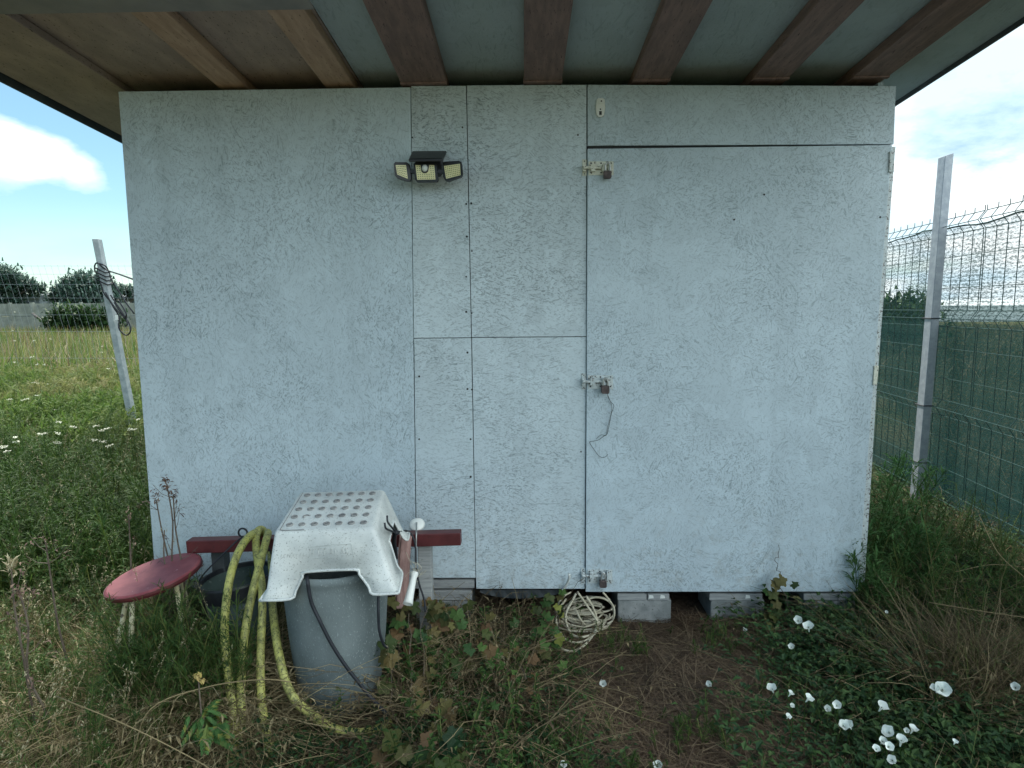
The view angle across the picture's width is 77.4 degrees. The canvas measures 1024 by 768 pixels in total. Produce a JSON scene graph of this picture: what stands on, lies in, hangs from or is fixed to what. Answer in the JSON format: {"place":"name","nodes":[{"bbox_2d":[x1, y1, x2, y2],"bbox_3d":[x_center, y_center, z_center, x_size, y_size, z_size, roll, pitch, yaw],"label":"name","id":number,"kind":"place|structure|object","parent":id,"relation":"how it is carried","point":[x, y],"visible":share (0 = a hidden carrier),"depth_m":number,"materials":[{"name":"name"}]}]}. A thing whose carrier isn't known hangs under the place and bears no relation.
{"place":"outdoors","nodes":[
{"label":"outdoors","id":0,"kind":"place"},
{"bbox_2d":[13,294,50,329],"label":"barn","id":1,"kind":"structure","parent":0,"point":[36,299],"depth_m":36.20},
{"bbox_2d":[0,323,145,470],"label":"meadow","id":2,"kind":"structure","parent":0,"point":[75,384],"depth_m":7.55,"materials":[{"name":"green plant"}]},
{"bbox_2d":[0,24,1023,299],"label":"sky","id":3,"kind":"structure","parent":0,"point":[63,186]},
{"bbox_2d":[1,316,1023,767],"bbox_3d":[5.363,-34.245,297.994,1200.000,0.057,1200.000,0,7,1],"label":"ground","id":4,"kind":"structure","parent":0,"point":[689,600],"depth_m":2.75,"materials":[{"name":"soil"}]},
{"bbox_2d":[0,257,47,329],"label":"broadleaf tree","id":5,"kind":"object","parent":4,"relation":"on","point":[12,282],"visible":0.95,"depth_m":31.86,"materials":[{"name":"green plant"}]},
{"bbox_2d":[0,553,51,735],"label":"dead stalk","id":6,"kind":"object","parent":4,"relation":"on","point":[10,564],"visible":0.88,"depth_m":1.86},
{"bbox_2d":[13,356,40,394],"bbox_3d":[-5.161,0.146,6.612,0.278,0.856,0.671,2,7,16],"label":"yarrow","id":7,"kind":"object","parent":4,"relation":"on","point":[34,377],"visible":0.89,"depth_m":6.73,"materials":[{"name":"green plant"}]},
{"bbox_2d":[0,584,54,766],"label":"dead stalk","id":8,"kind":"object","parent":4,"relation":"on","point":[32,687],"visible":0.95,"depth_m":1.81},
{"bbox_2d":[3,431,61,496],"bbox_3d":[-2.730,0.607,3.677,0.137,0.602,0.430,-2,7,-15],"label":"yarrow","id":9,"kind":"object","parent":4,"relation":"on","point":[41,451],"visible":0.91,"depth_m":3.83,"materials":[{"name":"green plant"}]},
{"bbox_2d":[12,317,54,368],"bbox_3d":[-7.638,-0.494,10.182,0.515,1.316,0.414,-7,9,-42],"label":"yarrow","id":10,"kind":"object","parent":4,"relation":"on","point":[34,344],"visible":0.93,"depth_m":10.17,"materials":[{"name":"green plant"}]},
{"bbox_2d":[0,421,77,497],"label":"yarrow","id":11,"kind":"object","parent":4,"relation":"on","point":[61,441],"visible":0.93,"depth_m":3.91,"materials":[{"name":"green plant"}]},
{"bbox_2d":[19,530,74,700],"bbox_3d":[-1.470,0.780,2.061,0.153,0.625,0.114,3,8,28],"label":"dead stalk","id":12,"kind":"object","parent":4,"relation":"on","point":[56,615],"visible":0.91,"depth_m":2.05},
{"bbox_2d":[37,298,87,334],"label":"bush","id":13,"kind":"object","parent":4,"relation":"on","point":[51,317],"visible":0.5,"depth_m":24.33,"materials":[{"name":"green plant"}]},
{"bbox_2d":[0,302,135,331],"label":"concrete fence","id":14,"kind":"object","parent":4,"relation":"on","point":[28,310],"visible":0.29,"depth_m":27.16,"materials":[{"name":"grey concrete"}]},
{"bbox_2d":[0,266,136,371],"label":"wire fence","id":15,"kind":"object","parent":4,"relation":"on","point":[66,316],"visible":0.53,"depth_m":9.58,"materials":[{"name":"metal"}]},
{"bbox_2d":[42,429,107,502],"bbox_3d":[-2.448,0.567,3.694,0.253,0.674,0.499,0,7,1],"label":"yarrow","id":16,"kind":"object","parent":4,"relation":"on","point":[59,454],"visible":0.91,"depth_m":3.61,"materials":[{"name":"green plant"}]},
{"bbox_2d":[48,304,105,333],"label":"bush","id":17,"kind":"object","parent":4,"relation":"on","point":[78,325],"visible":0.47,"depth_m":24.26,"materials":[{"name":"green plant"}]},
{"bbox_2d":[39,267,127,302],"bbox_3d":[-20.896,-3.939,30.841,4.139,3.494,2.514,0,7,1],"label":"broadleaf tree","id":18,"kind":"object","parent":4,"relation":"on","point":[80,295],"visible":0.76,"depth_m":30.44,"materials":[{"name":"green plant"}]},
{"bbox_2d":[0,403,168,623],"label":"tall grass","id":19,"kind":"structure","parent":4,"relation":"on","point":[74,512],"depth_m":3.03,"materials":[{"name":"green plant"}]},
{"bbox_2d":[74,303,130,332],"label":"bush","id":20,"kind":"object","parent":4,"relation":"on","point":[102,322],"visible":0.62,"depth_m":24.33,"materials":[{"name":"green plant"}]},
{"bbox_2d":[92,239,137,430],"bbox_3d":[-3.294,-0.221,5.360,0.284,1.956,0.077,0,7,1],"label":"leaning post","id":21,"kind":"object","parent":4,"relation":"on","point":[112,317],"visible":0.6,"depth_m":5.33,"materials":[{"name":"metal"}]},
{"bbox_2d":[94,262,134,335],"bbox_3d":[-2.858,-0.644,4.786,0.237,0.600,1.616,-6,9,-40],"label":"black cable","id":22,"kind":"object","parent":21,"relation":"attached to","point":[122,314],"visible":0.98,"depth_m":5.26,"materials":[{"name":"rubber"}]},
{"bbox_2d":[92,428,137,497],"bbox_3d":[-2.278,0.596,3.659,0.171,0.621,0.393,-2,7,-13],"label":"yarrow","id":23,"kind":"object","parent":4,"relation":"on","point":[111,456],"visible":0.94,"depth_m":3.60,"materials":[{"name":"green plant"}]},
{"bbox_2d":[93,418,141,474],"bbox_3d":[-2.561,0.546,4.158,0.192,0.607,0.410,0,7,1],"label":"yarrow","id":24,"kind":"object","parent":4,"relation":"on","point":[130,435],"visible":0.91,"depth_m":4.17,"materials":[{"name":"green plant"}]},
{"bbox_2d":[114,506,137,633],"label":"dead stalk","id":25,"kind":"object","parent":4,"relation":"on","point":[128,521],"visible":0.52,"depth_m":2.40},
{"bbox_2d":[119,282,133,302],"bbox_3d":[-20.439,-4.011,34.125,1.974,2.847,1.197,0,7,1],"label":"broadleaf tree","id":26,"kind":"object","parent":4,"relation":"on","point":[128,291],"visible":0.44,"depth_m":33.85,"materials":[{"name":"green plant"}]},
{"bbox_2d":[103,553,202,653],"bbox_3d":[-1.275,0.855,2.300,0.315,0.418,0.320,0,7,1],"label":"round stool","id":27,"kind":"object","parent":4,"relation":"on","point":[126,587],"visible":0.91,"depth_m":2.24,"materials":[{"name":"red paint"}]},
{"bbox_2d":[135,492,174,624],"bbox_3d":[-1.341,0.728,2.477,0.171,0.627,0.105,0,7,1],"label":"dead stalk","id":28,"kind":"object","parent":4,"relation":"on","point":[156,502],"visible":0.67,"depth_m":2.46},
{"bbox_2d":[155,528,187,631],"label":"dead stalk","id":29,"kind":"object","parent":4,"relation":"on","point":[165,563],"visible":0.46,"depth_m":2.35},
{"bbox_2d":[150,477,195,605],"bbox_3d":[-1.254,0.693,2.370,0.137,0.722,0.094,0,7,6],"label":"dead stalk","id":30,"kind":"object","parent":4,"relation":"on","point":[165,480],"visible":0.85,"depth_m":2.36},
{"bbox_2d":[168,485,203,621],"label":"dead stalk","id":31,"kind":"object","parent":4,"relation":"on","point":[173,497],"visible":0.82,"depth_m":2.36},
{"bbox_2d":[180,672,234,755],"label":"thistle","id":32,"kind":"object","parent":4,"relation":"on","point":[209,722],"visible":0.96,"depth_m":1.75,"materials":[{"name":"green plant"}]},
{"bbox_2d":[0,536,431,767],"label":"weeds","id":33,"kind":"object","parent":4,"relation":"on","point":[156,662],"visible":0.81,"depth_m":1.97,"materials":[{"name":"green plant"}]},
{"bbox_2d":[131,679,294,759],"bbox_3d":[-0.835,0.929,1.793,0.434,0.189,0.023,-2,7,-14],"label":"straw","id":34,"kind":"object","parent":33,"relation":"on","point":[195,690],"visible":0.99,"depth_m":1.78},
{"bbox_2d":[197,528,272,660],"bbox_3d":[-1.014,0.800,2.380,0.280,0.514,0.274,0,7,1],"label":"bucket","id":35,"kind":"object","parent":4,"relation":"on","point":[212,583],"visible":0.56,"depth_m":2.34,"materials":[{"name":"black plastic"}]},
{"bbox_2d":[83,604,419,767],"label":"undergrowth","id":36,"kind":"object","parent":4,"relation":"on","point":[293,752],"visible":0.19,"depth_m":1.89,"materials":[{"name":"green plant"}]},
{"bbox_2d":[242,665,260,763],"bbox_3d":[-0.789,1.000,1.923,0.017,0.183,0.288,-5,8,-32],"label":"straw","id":37,"kind":"object","parent":4,"relation":"on","point":[247,712],"visible":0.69,"depth_m":1.92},
{"bbox_2d":[186,529,461,645],"bbox_3d":[-0.711,0.811,2.472,1.042,0.513,0.080,0,7,1],"label":"metal rail","id":38,"kind":"object","parent":4,"relation":"on","point":[216,547],"visible":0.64,"depth_m":2.42,"materials":[{"name":"metal"}]},
{"bbox_2d":[220,526,391,763],"bbox_3d":[-0.802,0.827,2.089,0.796,0.517,0.425,6,9,42],"label":"garden hose","id":39,"kind":"object","parent":38,"relation":"on","point":[258,580],"visible":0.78,"depth_m":2.12,"materials":[{"name":"rubber"}]},
{"bbox_2d":[395,535,411,608],"bbox_3d":[-0.406,0.694,2.373,0.074,0.269,0.054,0,7,1],"label":"strap","id":40,"kind":"object","parent":38,"relation":"hanging from","point":[404,547],"visible":0.66,"depth_m":2.36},
{"bbox_2d":[409,518,424,568],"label":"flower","id":41,"kind":"object","parent":38,"relation":"attached to","point":[416,524],"visible":0.92,"depth_m":2.46,"materials":[{"name":"white plant"}]},
{"bbox_2d":[403,553,425,605],"bbox_3d":[-0.342,0.692,2.261,0.079,0.136,0.176,-1,7,-5],"label":"plastic pipe","id":42,"kind":"object","parent":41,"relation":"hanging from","point":[408,599],"visible":1,"depth_m":2.22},
{"bbox_2d":[284,571,387,716],"bbox_3d":[-0.589,0.827,2.169,0.352,0.492,0.352,0,7,1],"label":"drum","id":43,"kind":"object","parent":4,"relation":"on","point":[345,603],"visible":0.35,"depth_m":2.03,"materials":[{"name":"plastic"}]},
{"bbox_2d":[258,490,409,601],"bbox_3d":[-0.555,0.515,2.133,0.435,0.255,0.414,0,7,1],"label":"step stool","id":44,"kind":"object","parent":43,"relation":"on","point":[316,532],"visible":1,"depth_m":1.98,"materials":[{"name":"white plastic"}]},
{"bbox_2d":[384,515,425,611],"bbox_3d":[-0.362,0.614,2.212,0.117,0.422,0.337,-1,7,-5],"label":"rope","id":45,"kind":"object","parent":44,"relation":"attached to","point":[394,535],"visible":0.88,"depth_m":2.29,"materials":[{"name":"black fabric"}]},
{"bbox_2d":[305,573,388,715],"bbox_3d":[-0.524,0.811,1.981,0.287,0.439,0.073,1,7,14],"label":"black hose","id":46,"kind":"object","parent":43,"relation":"hanging from","point":[335,650],"visible":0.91,"depth_m":1.98,"materials":[{"name":"rubber"}]},
{"bbox_2d":[377,596,388,648],"bbox_3d":[-0.416,0.759,2.029,0.022,0.187,0.044,4,8,32],"label":"black cable","id":47,"kind":"object","parent":43,"relation":"hanging from","point":[378,623],"visible":0.96,"depth_m":2.01,"materials":[{"name":"rubber"}]},
{"bbox_2d":[370,596,476,767],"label":"grape vine","id":48,"kind":"object","parent":4,"relation":"on","point":[435,608],"visible":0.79,"depth_m":2.06,"materials":[{"name":"green plant"}]},
{"bbox_2d":[416,587,474,621],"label":"concrete block","id":49,"kind":"structure","parent":4,"relation":"on","point":[448,602],"depth_m":2.72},
{"bbox_2d":[434,588,473,599],"bbox_3d":[-0.254,0.886,2.790,0.170,0.042,0.170,0,7,1],"label":"timber packer","id":50,"kind":"object","parent":49,"relation":"on","point":[456,592],"visible":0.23,"depth_m":2.71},
{"bbox_2d":[429,611,545,710],"bbox_3d":[-0.019,0.929,2.200,0.389,0.208,0.491,-4,8,-29],"label":"creeper","id":51,"kind":"object","parent":4,"relation":"on","point":[490,651],"visible":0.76,"depth_m":2.20,"materials":[{"name":"green plant"}]},
{"bbox_2d":[0,0,1023,591],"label":"shed","id":52,"kind":"structure","parent":4,"relation":"on","point":[326,298],"depth_m":2.53,"materials":[{"name":"paint"}]},
{"bbox_2d":[394,151,462,182],"bbox_3d":[-0.311,-0.827,2.420,0.257,0.127,0.149,0,7,1],"label":"solar floodlight","id":53,"kind":"object","parent":52,"relation":"attached to","point":[431,167],"visible":1,"depth_m":2.39,"materials":[{"name":"black plastic"}]},
{"bbox_2d":[480,589,561,598],"bbox_3d":[0.040,0.897,2.727,0.352,0.041,0.012,0,7,1],"label":"tarpaulin","id":54,"kind":"object","parent":52,"relation":"hanging from","point":[523,594],"visible":0.84,"depth_m":2.73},
{"bbox_2d":[596,98,604,116],"bbox_3d":[0.339,-1.060,2.448,0.037,0.069,0.016,0,7,1],"label":"mounting bracket","id":55,"kind":"object","parent":52,"relation":"attached to","point":[600,107],"visible":1,"depth_m":2.45,"materials":[{"name":"white plastic"}]},
{"bbox_2d":[589,394,613,457],"bbox_3d":[0.361,0.169,2.578,0.098,0.261,0.014,0,7,1],"label":"wire","id":56,"kind":"object","parent":52,"relation":"hanging from","point":[607,427],"visible":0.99,"depth_m":2.58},
{"bbox_2d":[599,573,606,587],"bbox_3d":[0.376,0.809,2.637,0.030,0.064,0.018,0,7,1],"label":"padlock","id":57,"kind":"object","parent":52,"relation":"attached to","point":[602,583],"visible":1,"depth_m":2.63,"materials":[{"name":"metal"}]},
{"bbox_2d":[601,377,608,393],"bbox_3d":[0.371,0.006,2.541,0.032,0.066,0.018,0,7,1],"label":"padlock","id":58,"kind":"object","parent":52,"relation":"attached to","point":[604,389],"visible":1,"depth_m":2.54,"materials":[{"name":"metal"}]},
{"bbox_2d":[603,162,611,178],"bbox_3d":[0.365,-0.817,2.443,0.030,0.061,0.018,0,7,1],"label":"padlock","id":59,"kind":"object","parent":52,"relation":"attached to","point":[607,175],"visible":1,"depth_m":2.44,"materials":[{"name":"metal"}]},
{"bbox_2d":[582,145,894,591],"bbox_3d":[0.875,-0.021,2.554,1.189,1.792,0.040,0,7,1],"label":"door","id":60,"kind":"structure","parent":52,"relation":"in","point":[733,293],"depth_m":2.55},
{"bbox_2d":[529,589,567,670],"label":"nettle","id":61,"kind":"object","parent":4,"relation":"on","point":[548,599],"visible":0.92,"depth_m":2.45,"materials":[{"name":"green plant"}]},
{"bbox_2d":[551,573,615,651],"bbox_3d":[0.266,0.891,2.609,0.240,0.217,0.420,5,9,38],"label":"cable coil","id":62,"kind":"object","parent":4,"relation":"on","point":[587,602],"visible":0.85,"depth_m":2.64,"materials":[{"name":"white plastic"}]},
{"bbox_2d":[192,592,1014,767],"bbox_3d":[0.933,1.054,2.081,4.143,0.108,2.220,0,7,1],"label":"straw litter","id":63,"kind":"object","parent":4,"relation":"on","point":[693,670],"visible":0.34,"depth_m":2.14,"materials":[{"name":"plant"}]},
{"bbox_2d":[243,548,1021,767],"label":"sparse weeds","id":64,"kind":"object","parent":4,"relation":"on","point":[480,727],"visible":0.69,"depth_m":2.00,"materials":[{"name":"green plant"}]},
{"bbox_2d":[56,696,208,767],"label":"straw","id":65,"kind":"object","parent":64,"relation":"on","point":[133,728],"visible":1,"depth_m":1.64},
{"bbox_2d":[611,592,670,622],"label":"concrete block","id":66,"kind":"structure","parent":4,"relation":"on","point":[651,610],"depth_m":2.70,"materials":[{"name":"concrete"}]},
{"bbox_2d":[615,592,646,599],"bbox_3d":[0.508,0.887,2.776,0.122,0.030,0.170,0,7,1],"label":"timber packer","id":67,"kind":"object","parent":66,"relation":"on","point":[631,595],"visible":0.45,"depth_m":2.69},
{"bbox_2d":[646,592,668,599],"bbox_3d":[0.619,0.887,2.773,0.090,0.030,0.171,0,7,1],"label":"timber packer","id":68,"kind":"object","parent":66,"relation":"on","point":[657,595],"visible":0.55,"depth_m":2.69,"materials":[{"name":"white wood"}]},
{"bbox_2d":[698,592,763,617],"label":"concrete block","id":69,"kind":"structure","parent":4,"relation":"on","point":[708,605],"depth_m":2.70,"materials":[{"name":"concrete"}]},
{"bbox_2d":[705,592,761,599],"bbox_3d":[0.942,0.885,2.768,0.222,0.030,0.171,0,7,1],"label":"timber packer","id":70,"kind":"object","parent":69,"relation":"on","point":[729,596],"visible":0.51,"depth_m":2.68,"materials":[{"name":"white wood"}]},
{"bbox_2d":[763,683,776,723],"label":"bindweed flower","id":71,"kind":"object","parent":4,"relation":"on","point":[772,687],"visible":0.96,"depth_m":1.96,"materials":[{"name":"white plant"}]},
{"bbox_2d":[762,545,800,630],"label":"climbing vine","id":72,"kind":"object","parent":4,"relation":"on","point":[778,583],"visible":0.91,"depth_m":2.59,"materials":[{"name":"green plant"}]},
{"bbox_2d":[781,713,791,754],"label":"bindweed flower","id":73,"kind":"object","parent":4,"relation":"on","point":[788,715],"visible":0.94,"depth_m":1.83,"materials":[{"name":"white plant"}]},
{"bbox_2d":[782,643,794,682],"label":"bindweed flower","id":74,"kind":"object","parent":4,"relation":"on","point":[791,646],"visible":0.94,"depth_m":2.20,"materials":[{"name":"white plant"}]},
{"bbox_2d":[787,703,794,744],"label":"bindweed flower","id":75,"kind":"object","parent":4,"relation":"on","point":[792,705],"visible":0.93,"depth_m":1.88,"materials":[{"name":"white plant"}]},
{"bbox_2d":[794,615,801,641],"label":"bindweed flower","id":76,"kind":"object","parent":4,"relation":"on","point":[797,619],"visible":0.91,"depth_m":2.38,"materials":[{"name":"white plant"}]},
{"bbox_2d":[802,621,813,648],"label":"bindweed flower","id":77,"kind":"object","parent":4,"relation":"on","point":[808,624],"visible":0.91,"depth_m":2.34,"materials":[{"name":"white plant"}]},
{"bbox_2d":[803,693,814,736],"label":"bindweed flower","id":78,"kind":"object","parent":4,"relation":"on","point":[810,697],"visible":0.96,"depth_m":1.91,"materials":[{"name":"white plant"}]},
{"bbox_2d":[785,592,854,617],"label":"concrete block","id":79,"kind":"structure","parent":4,"relation":"on","point":[826,601],"depth_m":2.69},
{"bbox_2d":[796,591,854,599],"bbox_3d":[1.332,0.882,2.761,0.216,0.029,0.170,0,7,1],"label":"timber packer","id":80,"kind":"object","parent":79,"relation":"on","point":[823,595],"visible":0.23,"depth_m":2.68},
{"bbox_2d":[816,704,830,748],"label":"bindweed flower","id":81,"kind":"object","parent":4,"relation":"on","point":[827,708],"visible":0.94,"depth_m":1.86,"materials":[{"name":"white plant"}]},
{"bbox_2d":[828,700,841,741],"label":"bindweed flower","id":82,"kind":"object","parent":4,"relation":"on","point":[837,704],"visible":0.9,"depth_m":1.88,"materials":[{"name":"white plant"}]},
{"bbox_2d":[829,719,849,764],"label":"bindweed flower","id":83,"kind":"object","parent":4,"relation":"on","point":[843,724],"visible":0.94,"depth_m":1.79,"materials":[{"name":"white plant"}]},
{"bbox_2d":[671,461,1023,767],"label":"weeds","id":84,"kind":"object","parent":4,"relation":"on","point":[932,642],"visible":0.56,"depth_m":2.22,"materials":[{"name":"green plant"}]},
{"bbox_2d":[929,602,1023,617],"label":"straw","id":85,"kind":"object","parent":84,"relation":"on","point":[976,610],"visible":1,"depth_m":2.24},
{"bbox_2d":[979,515,1023,576],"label":"straw","id":86,"kind":"object","parent":84,"relation":"on","point":[996,549],"visible":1,"depth_m":2.41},
{"bbox_2d":[843,719,852,764],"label":"bindweed flower","id":87,"kind":"object","parent":4,"relation":"on","point":[850,722],"visible":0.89,"depth_m":1.79,"materials":[{"name":"white plant"}]},
{"bbox_2d":[832,518,908,611],"bbox_3d":[1.456,0.785,2.623,0.260,0.440,0.288,-5,8,-35],"label":"leafy weed","id":88,"kind":"object","parent":4,"relation":"on","point":[872,572],"visible":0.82,"depth_m":2.60,"materials":[{"name":"green plant"}]},
{"bbox_2d":[872,744,880,767],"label":"bindweed flower","id":89,"kind":"object","parent":4,"relation":"on","point":[876,747],"visible":1,"depth_m":1.69,"materials":[{"name":"white plant"}]},
{"bbox_2d":[870,736,886,764],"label":"bindweed flower","id":90,"kind":"object","parent":4,"relation":"on","point":[882,740],"visible":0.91,"depth_m":1.72,"materials":[{"name":"white plant"}]},
{"bbox_2d":[875,700,888,743],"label":"bindweed flower","id":91,"kind":"object","parent":4,"relation":"on","point":[883,705],"visible":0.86,"depth_m":1.87,"materials":[{"name":"white plant"}]},
{"bbox_2d":[879,724,893,759],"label":"bindweed flower","id":92,"kind":"object","parent":4,"relation":"on","point":[887,730],"visible":0.91,"depth_m":1.76,"materials":[{"name":"white plant"}]},
{"bbox_2d":[885,741,894,757],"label":"bindweed flower","id":93,"kind":"object","parent":4,"relation":"on","point":[889,745],"visible":0.98,"depth_m":1.70,"materials":[{"name":"white plant"}]},
{"bbox_2d":[887,754,896,767],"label":"bindweed flower","id":94,"kind":"object","parent":4,"relation":"on","point":[891,759],"visible":1,"depth_m":1.65,"materials":[{"name":"white plant"}]},
{"bbox_2d":[861,451,926,582],"bbox_3d":[1.596,0.623,2.813,0.385,0.716,0.408,-4,7,-24],"label":"leafy weed","id":95,"kind":"object","parent":4,"relation":"on","point":[891,479],"visible":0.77,"depth_m":2.75,"materials":[{"name":"green plant"}]},
{"bbox_2d":[896,733,907,764],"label":"bindweed flower","id":96,"kind":"object","parent":4,"relation":"on","point":[901,738],"visible":1,"depth_m":1.73,"materials":[{"name":"white plant"}]},
{"bbox_2d":[903,727,909,763],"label":"bindweed flower","id":97,"kind":"object","parent":4,"relation":"on","point":[906,730],"visible":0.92,"depth_m":1.76,"materials":[{"name":"white plant"}]},
{"bbox_2d":[868,447,955,572],"bbox_3d":[1.812,0.624,2.986,0.416,0.669,0.378,5,9,40],"label":"leafy weed","id":98,"kind":"object","parent":4,"relation":"on","point":[926,476],"visible":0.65,"depth_m":2.91,"materials":[{"name":"green plant"}]},
{"bbox_2d":[909,724,918,753],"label":"bindweed flower","id":99,"kind":"object","parent":4,"relation":"on","point":[913,727],"visible":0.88,"depth_m":1.77,"materials":[{"name":"white plant"}]},
{"bbox_2d":[882,285,949,321],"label":"bush","id":100,"kind":"object","parent":4,"relation":"on","point":[901,300],"visible":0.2,"depth_m":13.43,"materials":[{"name":"green plant"}]},
{"bbox_2d":[874,516,958,596],"bbox_3d":[1.764,0.775,2.765,0.331,0.423,0.258,6,9,44],"label":"leafy weed","id":101,"kind":"object","parent":4,"relation":"on","point":[918,527],"visible":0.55,"depth_m":2.75,"materials":[{"name":"green plant"}]},
{"bbox_2d":[930,683,939,712],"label":"bindweed flower","id":102,"kind":"object","parent":4,"relation":"on","point":[932,686],"visible":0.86,"depth_m":1.96,"materials":[{"name":"white plant"}]},
{"bbox_2d":[930,681,952,713],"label":"bindweed flower","id":103,"kind":"object","parent":4,"relation":"on","point":[946,690],"visible":0.9,"depth_m":1.95,"materials":[{"name":"white plant"}]},
{"bbox_2d":[872,153,1023,546],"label":"wire fence","id":104,"kind":"object","parent":4,"relation":"on","point":[928,359],"visible":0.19,"depth_m":4.02,"materials":[{"name":"grey metal"}]},
{"bbox_2d":[872,210,1023,546],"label":"shade net","id":105,"kind":"object","parent":104,"relation":"attached to","point":[1005,421],"visible":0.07,"depth_m":3.86,"materials":[{"name":"teal"}]},
{"bbox_2d":[942,738,958,766],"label":"bindweed flower","id":106,"kind":"object","parent":4,"relation":"on","point":[955,741],"visible":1,"depth_m":1.72,"materials":[{"name":"white plant"}]},
{"bbox_2d":[900,300,1023,321],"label":"greenhouse","id":107,"kind":"object","parent":4,"relation":"on","point":[1006,304],"visible":0.1,"depth_m":49.54,"materials":[{"name":"white"}]},
{"bbox_2d":[1003,682,1019,707],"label":"bindweed flower","id":108,"kind":"object","parent":4,"relation":"on","point":[1016,685],"visible":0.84,"depth_m":1.96,"materials":[{"name":"white plant"}]},
{"bbox_2d":[943,317,1023,325],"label":"field grass","id":109,"kind":"structure","parent":0,"point":[997,322],"depth_m":25.14,"materials":[{"name":"green plant"}]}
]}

